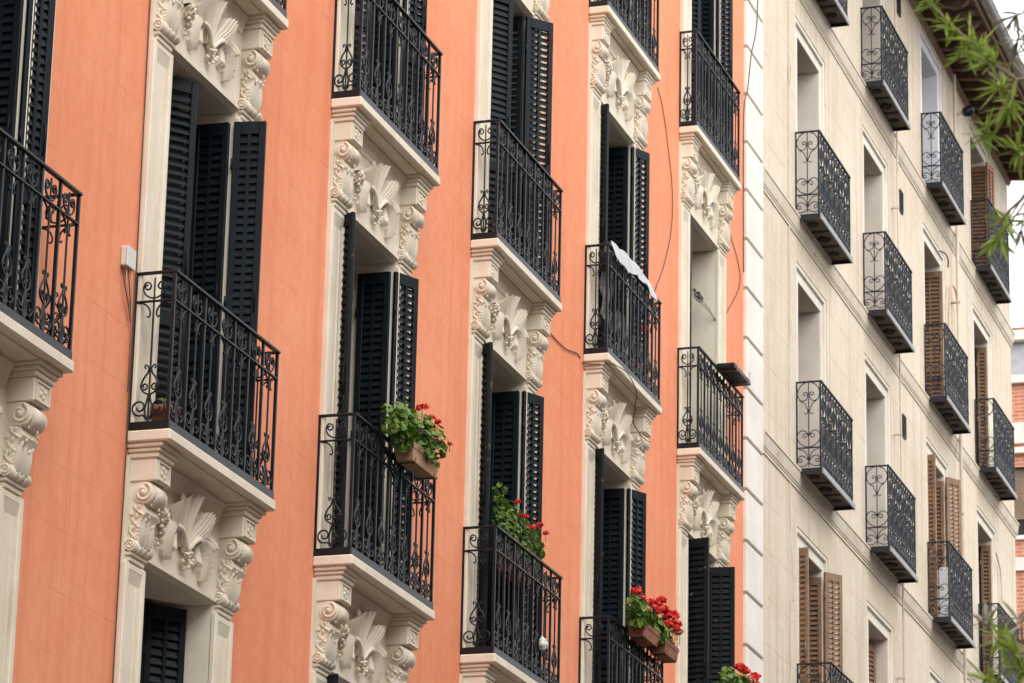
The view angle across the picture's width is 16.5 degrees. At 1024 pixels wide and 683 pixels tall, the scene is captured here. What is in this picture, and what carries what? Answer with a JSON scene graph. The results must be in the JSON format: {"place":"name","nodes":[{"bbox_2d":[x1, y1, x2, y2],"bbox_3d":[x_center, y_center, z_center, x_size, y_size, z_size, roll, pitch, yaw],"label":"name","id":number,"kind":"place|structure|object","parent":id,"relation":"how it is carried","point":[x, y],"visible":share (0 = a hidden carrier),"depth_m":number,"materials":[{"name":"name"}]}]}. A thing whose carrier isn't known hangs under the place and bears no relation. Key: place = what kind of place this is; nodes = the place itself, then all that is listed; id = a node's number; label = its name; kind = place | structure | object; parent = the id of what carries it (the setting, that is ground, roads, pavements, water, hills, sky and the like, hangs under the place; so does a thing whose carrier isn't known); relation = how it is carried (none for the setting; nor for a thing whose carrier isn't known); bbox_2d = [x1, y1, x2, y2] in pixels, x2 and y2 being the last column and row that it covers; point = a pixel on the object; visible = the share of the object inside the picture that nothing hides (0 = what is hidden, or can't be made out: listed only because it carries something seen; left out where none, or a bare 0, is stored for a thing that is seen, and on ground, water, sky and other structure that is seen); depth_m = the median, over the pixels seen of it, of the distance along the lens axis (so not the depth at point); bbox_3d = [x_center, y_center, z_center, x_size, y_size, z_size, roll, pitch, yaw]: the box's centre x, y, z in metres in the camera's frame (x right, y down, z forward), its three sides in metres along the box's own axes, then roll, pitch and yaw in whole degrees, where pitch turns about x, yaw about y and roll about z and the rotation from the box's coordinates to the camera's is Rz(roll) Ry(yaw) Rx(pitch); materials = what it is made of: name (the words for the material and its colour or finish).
{"place":"outdoors","nodes":[
{"label":"outdoors","id":0,"kind":"place"},
{"bbox_2d":[634,326,647,385],"bbox_3d":[1.301,0.213,35.807,0.179,0.773,0.185,-4,-18,17],"label":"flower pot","id":1,"kind":"object","parent":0,"point":[638,362],"visible":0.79,"depth_m":35.72,"materials":[{"name":"ceramic"}]},
{"bbox_2d":[905,0,1023,682],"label":"street tree","id":2,"kind":"object","parent":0,"point":[1006,219],"visible":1,"depth_m":11.02,"materials":[{"name":"green plant"}]},
{"bbox_2d":[993,0,1023,327],"label":"sky","id":3,"kind":"structure","parent":0,"point":[1015,190],"materials":[{"name":"white"}]},
{"label":"ground","id":4,"kind":"structure","parent":0,"visible":0},
{"bbox_2d":[0,0,763,682],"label":"orange townhouse","id":5,"kind":"structure","parent":4,"relation":"on","point":[330,258],"depth_m":28.34,"materials":[{"name":"paint"}]},
{"bbox_2d":[0,352,23,682],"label":"window","id":6,"kind":"structure","parent":5,"relation":"in","point":[11,506],"depth_m":21.75,"materials":[{"name":"paint"}]},
{"bbox_2d":[0,0,55,323],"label":"window","id":7,"kind":"structure","parent":5,"relation":"in","point":[27,27],"depth_m":22.49,"materials":[{"name":"paint"}]},
{"bbox_2d":[120,245,135,391],"bbox_3d":[-2.584,-0.156,23.742,0.055,0.974,0.212,-4,-18,17],"label":"junction box","id":8,"kind":"object","parent":5,"relation":"attached to","point":[128,258],"visible":1,"depth_m":23.79,"materials":[{"name":"grey plastic"}]},
{"bbox_2d":[112,0,150,682],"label":"cable","id":9,"kind":"object","parent":5,"relation":"attached to","point":[132,345],"visible":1,"depth_m":23.82,"materials":[{"name":"orange plastic"}]},
{"bbox_2d":[150,397,180,425],"bbox_3d":[-2.347,0.532,23.987,0.221,0.298,0.225,-4,-18,17],"label":"flower pot","id":10,"kind":"object","parent":5,"relation":"on","point":[160,416],"visible":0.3,"depth_m":23.91,"materials":[{"name":"ceramic"}]},
{"bbox_2d":[113,455,232,682],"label":"window","id":11,"kind":"structure","parent":5,"relation":"in","point":[169,629],"depth_m":24.61,"materials":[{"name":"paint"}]},
{"bbox_2d":[130,0,266,473],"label":"window","id":12,"kind":"structure","parent":5,"relation":"in","point":[203,166],"depth_m":25.36,"materials":[{"name":"paint"}]},
{"bbox_2d":[309,578,392,682],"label":"window","id":13,"kind":"structure","parent":5,"relation":"in","point":[359,601],"depth_m":27.41,"materials":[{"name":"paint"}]},
{"bbox_2d":[316,119,418,584],"bbox_3d":[-1.296,0.186,28.286,0.565,3.637,1.888,-4,-18,17],"label":"window","id":14,"kind":"structure","parent":5,"relation":"in","point":[370,305],"depth_m":28.62,"materials":[{"name":"paint"}]},
{"bbox_2d":[334,0,426,152],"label":"window","id":15,"kind":"structure","parent":5,"relation":"in","point":[417,9],"depth_m":29.62,"materials":[{"name":"paint"}]},
{"bbox_2d":[380,398,452,478],"bbox_3d":[-0.764,0.744,28.012,0.355,0.536,1.212,-7,-19,24],"label":"flower planter","id":16,"kind":"object","parent":5,"relation":"hanging from","point":[412,439],"visible":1,"depth_m":27.89,"materials":[{"name":"ceramic"}]},
{"bbox_2d":[459,674,494,682],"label":"window","id":17,"kind":"structure","parent":5,"relation":"in","point":[461,677],"depth_m":29.94,"materials":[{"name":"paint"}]},
{"bbox_2d":[462,258,543,676],"bbox_3d":[-0.231,1.211,31.438,0.565,3.637,1.888,-4,-18,17],"label":"window","id":18,"kind":"structure","parent":5,"relation":"in","point":[504,443],"depth_m":31.71,"materials":[{"name":"paint"}]},
{"bbox_2d":[473,0,552,284],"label":"window","id":19,"kind":"structure","parent":5,"relation":"in","point":[510,59],"depth_m":32.69,"materials":[{"name":"paint"}]},
{"bbox_2d":[491,482,549,587],"bbox_3d":[0.072,1.772,31.399,0.347,0.758,1.447,-4,-18,17],"label":"flower planter","id":20,"kind":"object","parent":5,"relation":"attached to","point":[516,526],"visible":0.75,"depth_m":31.04,"materials":[{"name":"ceramic"}]},
{"bbox_2d":[538,636,547,650],"bbox_3d":[0.276,2.658,31.182,0.080,0.145,0.107,-4,-18,17],"label":"plastic bag","id":21,"kind":"object","parent":5,"relation":"attached to","point":[543,644],"visible":1,"depth_m":31.15,"materials":[{"name":"white plastic"}]},
{"bbox_2d":[550,332,650,442],"bbox_3d":[0.844,0.367,34.196,0.310,0.410,3.164,-4,-18,17],"label":"cable","id":22,"kind":"object","parent":5,"relation":"attached to","point":[615,365],"visible":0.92,"depth_m":34.51,"materials":[{"name":"brown rubber"}]},
{"bbox_2d":[580,371,645,682],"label":"window","id":23,"kind":"structure","parent":5,"relation":"in","point":[613,513],"depth_m":34.93,"materials":[{"name":"paint"}]},
{"bbox_2d":[585,23,649,367],"bbox_3d":[0.902,-1.277,35.679,0.565,3.550,1.888,-4,-18,17],"label":"window","id":24,"kind":"structure","parent":5,"relation":"in","point":[616,169],"depth_m":35.97,"materials":[{"name":"paint"}]},
{"bbox_2d":[591,0,649,51],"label":"window","id":25,"kind":"structure","parent":5,"relation":"in","point":[591,0],"depth_m":37.01,"materials":[{"name":"paint"}]},
{"bbox_2d":[604,241,657,301],"bbox_3d":[1.190,-0.709,35.259,0.124,0.230,1.520,-4,-18,17],"label":"plastic sheet","id":26,"kind":"object","parent":5,"relation":"on","point":[628,263],"visible":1,"depth_m":35.11,"materials":[{"name":"white plastic"}]},
{"bbox_2d":[625,586,660,647],"bbox_3d":[1.231,2.632,33.931,0.346,0.455,0.921,-4,-18,17],"label":"flower planter","id":27,"kind":"object","parent":5,"relation":"hanging from","point":[641,616],"visible":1,"depth_m":33.82,"materials":[{"name":"ceramic"}]},
{"bbox_2d":[653,87,672,309],"bbox_3d":[1.579,-1.421,37.385,0.071,2.616,0.988,-3,-18,12],"label":"cable","id":28,"kind":"object","parent":5,"relation":"attached to","point":[672,190],"visible":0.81,"depth_m":37.83,"materials":[{"name":"black rubber"}]},
{"bbox_2d":[650,595,683,662],"bbox_3d":[1.464,2.812,34.627,0.350,0.534,0.849,-4,-18,17],"label":"flower planter","id":29,"kind":"object","parent":5,"relation":"attached to","point":[666,650],"visible":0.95,"depth_m":34.58,"materials":[{"name":"ceramic"}]},
{"bbox_2d":[678,141,725,464],"bbox_3d":[1.913,-0.266,38.791,0.490,3.550,1.888,-4,-18,17],"label":"window","id":30,"kind":"structure","parent":5,"relation":"in","point":[701,266],"depth_m":39.19,"materials":[{"name":"paint"}]},
{"bbox_2d":[692,288,715,320],"bbox_3d":[1.965,-0.522,38.890,0.147,0.274,1.203,-7,-19,23],"label":"cable connector","id":31,"kind":"object","parent":5,"relation":"attached to","point":[698,296],"visible":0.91,"depth_m":39.17,"materials":[{"name":"metal"}]},
{"bbox_2d":[675,464,734,682],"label":"window","id":32,"kind":"structure","parent":5,"relation":"in","point":[705,590],"depth_m":37.29,"materials":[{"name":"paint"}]},
{"bbox_2d":[680,0,732,155],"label":"window","id":33,"kind":"structure","parent":5,"relation":"in","point":[711,18],"depth_m":40.25,"materials":[{"name":"paint"}]},
{"bbox_2d":[716,359,750,386],"bbox_3d":[2.407,0.334,38.491,0.242,0.136,0.720,-4,-18,17],"label":"plant tray","id":34,"kind":"object","parent":5,"relation":"attached to","point":[733,374],"visible":1,"depth_m":38.40,"materials":[{"name":"metal"}]},
{"bbox_2d":[726,234,740,313],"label":"cable","id":35,"kind":"object","parent":5,"relation":"attached to","point":[739,271],"visible":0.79,"depth_m":40.44,"materials":[{"name":"brown rubber"}]},
{"bbox_2d":[716,663,761,682],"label":"flower planter","id":36,"kind":"object","parent":5,"relation":"attached to","point":[744,669],"visible":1,"depth_m":37.14,"materials":[{"name":"ceramic"}]},
{"bbox_2d":[743,0,757,271],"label":"cable","id":37,"kind":"object","parent":5,"relation":"attached to","point":[743,137],"visible":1,"depth_m":41.25,"materials":[{"name":"grey rubber"}]},
{"bbox_2d":[762,0,1023,682],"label":"cream townhouse","id":38,"kind":"structure","parent":4,"relation":"on","point":[862,551],"depth_m":48.05,"materials":[{"name":"beige paint"}]},
{"bbox_2d":[788,0,794,682],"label":"cable","id":39,"kind":"object","parent":38,"relation":"attached to","point":[789,82],"visible":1,"depth_m":42.83,"materials":[{"name":"plastic"}]},
{"bbox_2d":[795,17,824,214],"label":"window","id":40,"kind":"structure","parent":38,"relation":"in","point":[809,66],"depth_m":45.51,"materials":[{"name":"white glass"}]},
{"bbox_2d":[796,262,825,467],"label":"window","id":41,"kind":"structure","parent":38,"relation":"in","point":[810,305],"depth_m":44.51,"materials":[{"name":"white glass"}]},
{"bbox_2d":[797,527,842,682],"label":"window","id":42,"kind":"structure","parent":38,"relation":"in","point":[813,578],"depth_m":43.46,"materials":[{"name":"brown wood"}]},
{"bbox_2d":[861,0,884,81],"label":"window","id":43,"kind":"structure","parent":38,"relation":"in","point":[866,38],"depth_m":49.90,"materials":[{"name":"beige glass"}]},
{"bbox_2d":[862,125,888,309],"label":"window","id":44,"kind":"structure","parent":38,"relation":"in","point":[875,202],"depth_m":49.01,"materials":[{"name":"beige glass"}]},
{"bbox_2d":[864,354,890,546],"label":"window","id":45,"kind":"structure","parent":38,"relation":"in","point":[877,392],"depth_m":48.02,"materials":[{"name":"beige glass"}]},
{"bbox_2d":[867,601,892,682],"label":"window","id":46,"kind":"structure","parent":38,"relation":"in","point":[879,633],"depth_m":47.13,"materials":[{"name":"beige paint"}]},
{"bbox_2d":[891,0,905,682],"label":"pipe","id":47,"kind":"object","parent":38,"relation":"attached to","point":[900,435],"visible":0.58,"depth_m":48.61,"materials":[{"name":"beige metal"}]},
{"bbox_2d":[920,29,941,182],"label":"window","id":48,"kind":"structure","parent":38,"relation":"in","point":[931,95],"depth_m":53.67,"materials":[{"name":"white paint"}]},
{"bbox_2d":[923,224,945,395],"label":"window","id":49,"kind":"structure","parent":38,"relation":"in","point":[933,260],"depth_m":52.68,"materials":[{"name":"beige stone"}]},
{"bbox_2d":[930,668,943,682],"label":"window","id":50,"kind":"structure","parent":38,"relation":"in","point":[934,678],"depth_m":50.11,"materials":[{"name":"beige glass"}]},
{"bbox_2d":[939,250,948,267],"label":"cable","id":51,"kind":"object","parent":38,"relation":"attached to","point":[947,258],"visible":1,"depth_m":52.91,"materials":[{"name":"beige plastic"}]},
{"bbox_2d":[926,437,961,616],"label":"window","id":52,"kind":"structure","parent":38,"relation":"in","point":[939,483],"depth_m":51.70,"materials":[{"name":"brown wood"}]},
{"bbox_2d":[937,567,960,616],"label":"air conditioner","id":53,"kind":"object","parent":38,"relation":"on","point":[943,575],"visible":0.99,"depth_m":50.30,"materials":[{"name":"white paint"}]},
{"bbox_2d":[947,285,956,338],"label":"cable","id":54,"kind":"object","parent":38,"relation":"attached to","point":[949,304],"visible":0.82,"depth_m":52.81,"materials":[{"name":"white metal"}]},
{"bbox_2d":[948,74,966,682],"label":"pipe","id":55,"kind":"object","parent":38,"relation":"attached to","point":[957,301],"visible":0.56,"depth_m":53.26,"materials":[{"name":"beige metal"}]},
{"bbox_2d":[957,105,974,116],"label":"floodlight","id":56,"kind":"object","parent":38,"relation":"attached to","point":[968,110],"visible":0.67,"depth_m":54.80,"materials":[{"name":"grey plastic"}]},
{"bbox_2d":[969,120,994,265],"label":"window","id":57,"kind":"structure","parent":38,"relation":"in","point":[980,184],"depth_m":57.20,"materials":[{"name":"brown wood"}]},
{"bbox_2d":[973,305,993,466],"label":"window","id":58,"kind":"structure","parent":38,"relation":"in","point":[982,337],"depth_m":56.21,"materials":[{"name":"beige glass"}]},
{"bbox_2d":[977,506,998,674],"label":"window","id":59,"kind":"structure","parent":38,"relation":"in","point":[986,534],"depth_m":55.25,"materials":[{"name":"beige glass"}]},
{"bbox_2d":[995,552,1002,611],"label":"cable","id":60,"kind":"object","parent":38,"relation":"attached to","point":[1000,579],"visible":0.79,"depth_m":55.55,"materials":[{"name":"beige plastic"}]},
{"bbox_2d":[1011,327,1023,682],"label":"brick building","id":61,"kind":"structure","parent":4,"relation":"on","point":[1017,367],"depth_m":67.62,"materials":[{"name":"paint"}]},
{"bbox_2d":[1014,469,1023,539],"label":"window","id":62,"kind":"structure","parent":61,"relation":"in","point":[1019,473],"depth_m":67.45,"materials":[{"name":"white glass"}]},
{"bbox_2d":[1019,641,1023,682],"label":"window","id":63,"kind":"structure","parent":61,"relation":"in","point":[1019,641],"depth_m":66.58,"materials":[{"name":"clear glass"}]}
]}

